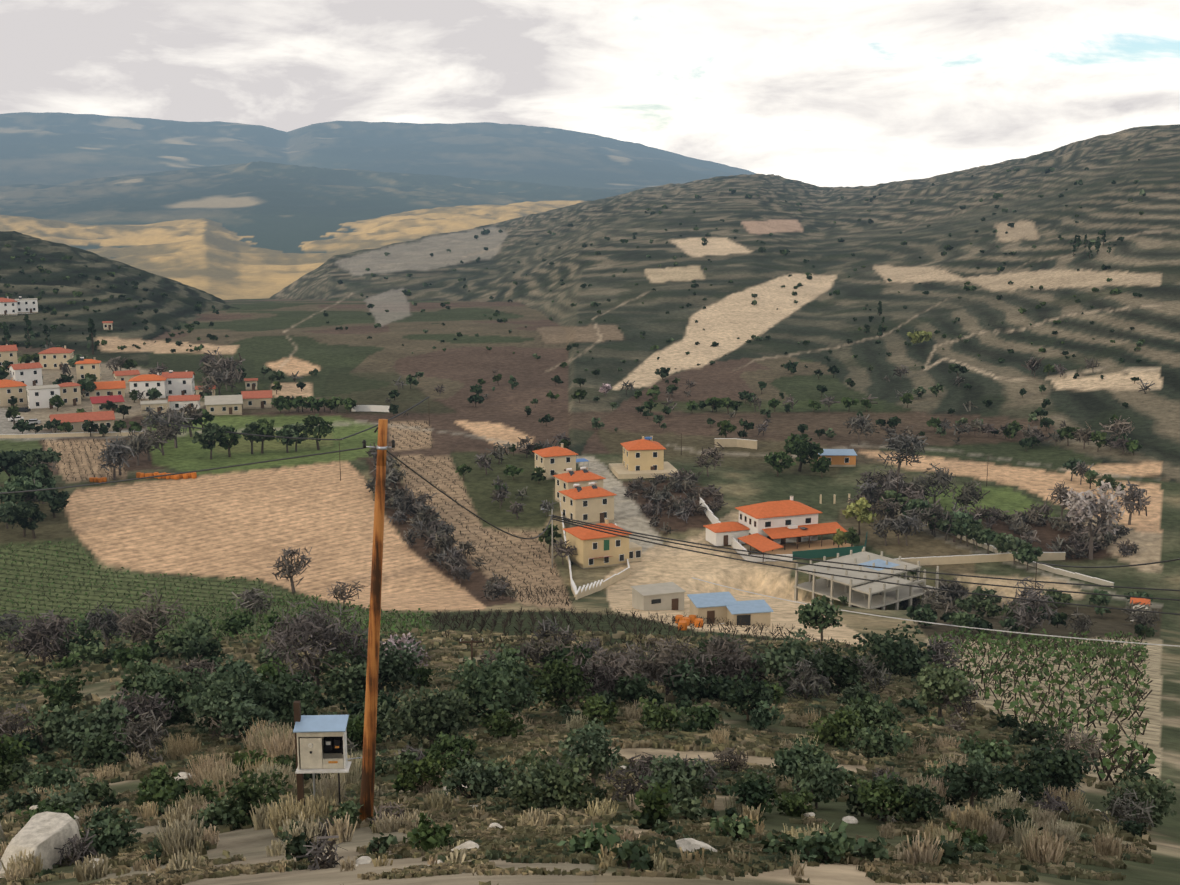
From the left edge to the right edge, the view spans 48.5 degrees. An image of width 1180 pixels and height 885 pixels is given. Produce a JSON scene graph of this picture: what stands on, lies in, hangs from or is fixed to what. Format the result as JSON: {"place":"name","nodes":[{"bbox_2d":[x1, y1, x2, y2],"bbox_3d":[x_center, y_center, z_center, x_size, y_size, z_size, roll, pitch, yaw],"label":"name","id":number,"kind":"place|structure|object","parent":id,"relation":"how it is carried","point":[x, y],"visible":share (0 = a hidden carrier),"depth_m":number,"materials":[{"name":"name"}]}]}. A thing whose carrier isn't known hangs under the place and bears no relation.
{"place":"outdoors","nodes":[
{"label":"outdoors","id":0,"kind":"place"},
{"bbox_2d":[0,112,1179,884],"bbox_3d":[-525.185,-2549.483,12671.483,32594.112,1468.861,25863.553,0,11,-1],"label":"terrain","id":1,"kind":"structure","parent":0,"point":[262,238],"depth_m":502.65,"materials":[{"name":"green plant"}]},
{"bbox_2d":[0,824,5,841],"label":"boulder","id":2,"kind":"object","parent":1,"relation":"on","point":[2,836],"visible":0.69,"depth_m":34.72,"materials":[{"name":"stone"}]},
{"bbox_2d":[8,407,40,423],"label":"parked cars","id":3,"kind":"object","parent":1,"relation":"on","point":[25,409],"visible":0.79,"depth_m":381.97,"materials":[{"name":"white metal"}]},
{"bbox_2d":[0,811,81,877],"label":"boulder","id":4,"kind":"object","parent":1,"relation":"on","point":[46,833],"visible":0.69,"depth_m":26.34,"materials":[{"name":"stone"}]},
{"bbox_2d":[68,814,80,829],"bbox_3d":[-14.100,10.229,35.276,0.665,0.607,0.646,7,13,32],"label":"boulder","id":5,"kind":"object","parent":1,"relation":"on","point":[76,817],"visible":0.04,"depth_m":35.32,"materials":[{"name":"stone"}]},
{"bbox_2d":[0,296,272,437],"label":"village houses","id":6,"kind":"structure","parent":1,"relation":"on","point":[177,389],"depth_m":407.40,"materials":[{"name":"white paint"}]},
{"bbox_2d":[174,772,191,780],"bbox_3d":[-15.305,12.627,49.373,0.754,0.298,0.517,0,14,7],"label":"rock","id":7,"kind":"object","parent":1,"relation":"on","point":[183,775],"visible":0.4,"depth_m":49.31,"materials":[{"name":"stone"}]},
{"bbox_2d":[293,701,361,806],"bbox_3d":[-5.684,7.092,28.670,2.159,2.900,1.344,5,12,26],"label":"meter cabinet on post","id":8,"kind":"object","parent":1,"relation":"on","point":[320,743],"visible":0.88,"depth_m":28.52,"materials":[{"name":"white metal"}]},
{"bbox_2d":[356,856,371,863],"bbox_3d":[-2.809,5.199,16.275,0.223,0.080,0.178,-7,22,-5],"label":"rock","id":9,"kind":"object","parent":1,"relation":"on","point":[364,860],"visible":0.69,"depth_m":16.25,"materials":[{"name":"stone"}]},
{"bbox_2d":[359,419,394,820],"bbox_3d":[-4.280,3.975,26.173,0.990,8.996,0.288,-3,11,-14],"label":"wooden pole","id":10,"kind":"object","parent":1,"relation":"on","point":[368,761],"visible":1,"depth_m":26.02,"materials":[{"name":"brown wood"}]},
{"bbox_2d":[0,397,1179,646],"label":"overhead wires","id":11,"kind":"object","parent":10,"relation":"attached to","point":[570,521],"visible":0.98,"depth_m":163.83,"materials":[{"name":"black metal"}]},
{"bbox_2d":[89,472,702,629],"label":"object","id":12,"kind":"object","parent":1,"relation":"on","point":[682,622],"visible":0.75,"depth_m":306.72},
{"bbox_2d":[451,840,478,850],"bbox_3d":[-1.568,5.177,16.613,0.346,0.205,0.458,-14,9,-36],"label":"rock","id":13,"kind":"object","parent":1,"relation":"on","point":[470,844],"visible":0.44,"depth_m":16.58,"materials":[{"name":"stone"}]},
{"bbox_2d":[487,823,501,828],"bbox_3d":[-1.506,6.218,21.163,0.319,0.160,0.197,3,11,15],"label":"rock","id":14,"kind":"object","parent":1,"relation":"on","point":[491,825],"visible":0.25,"depth_m":21.12,"materials":[{"name":"stone"}]},
{"bbox_2d":[532,443,588,479],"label":"cream house","id":15,"kind":"structure","parent":1,"relation":"on","point":[554,460],"depth_m":311.72,"materials":[{"name":"beige paint"}]},
{"bbox_2d":[0,159,1147,341],"bbox_3d":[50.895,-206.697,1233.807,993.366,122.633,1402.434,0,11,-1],"label":"hillside trees","id":16,"kind":"object","parent":1,"relation":"on","point":[29,330],"visible":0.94,"depth_m":770.02,"materials":[{"name":"green plant"}]},
{"bbox_2d":[0,628,1156,884],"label":"dry grass tufts","id":17,"kind":"object","parent":1,"relation":"on","point":[1052,848],"visible":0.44,"depth_m":32.01,"materials":[{"name":"beige plant"}]},
{"bbox_2d":[0,420,1156,784],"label":"vineyard vines","id":18,"kind":"object","parent":1,"relation":"on","point":[1084,654],"visible":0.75,"depth_m":128.82,"materials":[{"name":"green plant"}]},
{"bbox_2d":[553,467,605,502],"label":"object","id":19,"kind":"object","parent":1,"relation":"on","point":[585,477],"visible":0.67,"depth_m":287.78,"materials":[{"name":"beige concrete"}]},
{"bbox_2d":[0,288,1159,686],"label":"trees","id":20,"kind":"object","parent":1,"relation":"on","point":[890,492],"visible":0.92,"depth_m":277.44,"materials":[{"name":"green plant"}]},
{"bbox_2d":[558,482,616,525],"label":"house","id":21,"kind":"structure","parent":1,"relation":"on","point":[593,503],"depth_m":275.40,"materials":[{"name":"beige paint"}]},
{"bbox_2d":[0,597,1176,878],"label":"bushes","id":22,"kind":"object","parent":1,"relation":"on","point":[228,701],"visible":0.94,"depth_m":55.82,"materials":[{"name":"green plant"}]},
{"bbox_2d":[563,518,641,568],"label":"yellow house","id":23,"kind":"structure","parent":1,"relation":"on","point":[595,549],"depth_m":245.59,"materials":[{"name":"yellow paint"}]},
{"bbox_2d":[609,436,677,478],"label":"yellow house","id":24,"kind":"structure","parent":1,"relation":"on","point":[643,457],"depth_m":315.67,"materials":[{"name":"yellow paint"}]},
{"bbox_2d":[631,582,685,609],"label":"concrete shed","id":25,"kind":"object","parent":1,"relation":"on","point":[664,596],"visible":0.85,"depth_m":180.69,"materials":[{"name":"beige concrete"}]},
{"bbox_2d":[675,838,716,851],"bbox_3d":[1.324,5.054,16.264,0.414,0.269,0.442,-7,13,-32],"label":"rock","id":26,"kind":"object","parent":1,"relation":"on","point":[688,844],"visible":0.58,"depth_m":16.23,"materials":[{"name":"stone"}]},
{"bbox_2d":[687,592,773,625],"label":"sheds","id":27,"kind":"object","parent":1,"relation":"on","point":[721,605],"visible":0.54,"depth_m":149.54,"materials":[{"name":"blue metal"}]},
{"bbox_2d":[352,405,1113,599],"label":"walls","id":28,"kind":"structure","parent":1,"relation":"on","point":[584,591],"depth_m":248.43,"materials":[{"name":"white concrete"}]},
{"bbox_2d":[700,496,866,562],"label":"house","id":29,"kind":"structure","parent":1,"relation":"on","point":[791,527],"depth_m":260.87,"materials":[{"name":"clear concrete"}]},
{"bbox_2d":[803,812,814,816],"bbox_3d":[4.660,7.938,27.895,0.242,0.176,0.296,12,7,7],"label":"rock","id":30,"kind":"object","parent":1,"relation":"on","point":[808,814],"visible":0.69,"depth_m":27.80,"materials":[{"name":"stone"}]},
{"bbox_2d":[817,449,856,466],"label":"orange building","id":31,"kind":"structure","parent":1,"relation":"on","point":[842,457],"depth_m":328.36,"materials":[{"name":"orange paint"}]},
{"bbox_2d":[842,816,857,823],"bbox_3d":[5.468,7.944,27.544,0.323,0.157,0.293,6,12,29],"label":"rock","id":32,"kind":"object","parent":1,"relation":"on","point":[850,819],"visible":0.85,"depth_m":27.48,"materials":[{"name":"stone"}]},
{"bbox_2d":[794,547,938,609],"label":"greenhouse frame","id":33,"kind":"object","parent":1,"relation":"on","point":[864,594],"visible":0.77,"depth_m":226.63,"materials":[{"name":"grey metal"}]},
{"bbox_2d":[1130,598,1149,620],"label":"hut","id":34,"kind":"object","parent":1,"relation":"on","point":[1143,600],"visible":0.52,"depth_m":211.42,"materials":[{"name":"orange concrete"}]},
{"bbox_2d":[0,0,1179,186],"label":"sky","id":35,"kind":"structure","parent":0,"point":[821,93],"materials":[{"name":"white"}]},
{"bbox_2d":[157,419,1036,669],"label":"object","id":36,"kind":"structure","parent":0,"point":[471,641],"depth_m":242.45,"materials":[{"name":"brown wood"}]}
]}

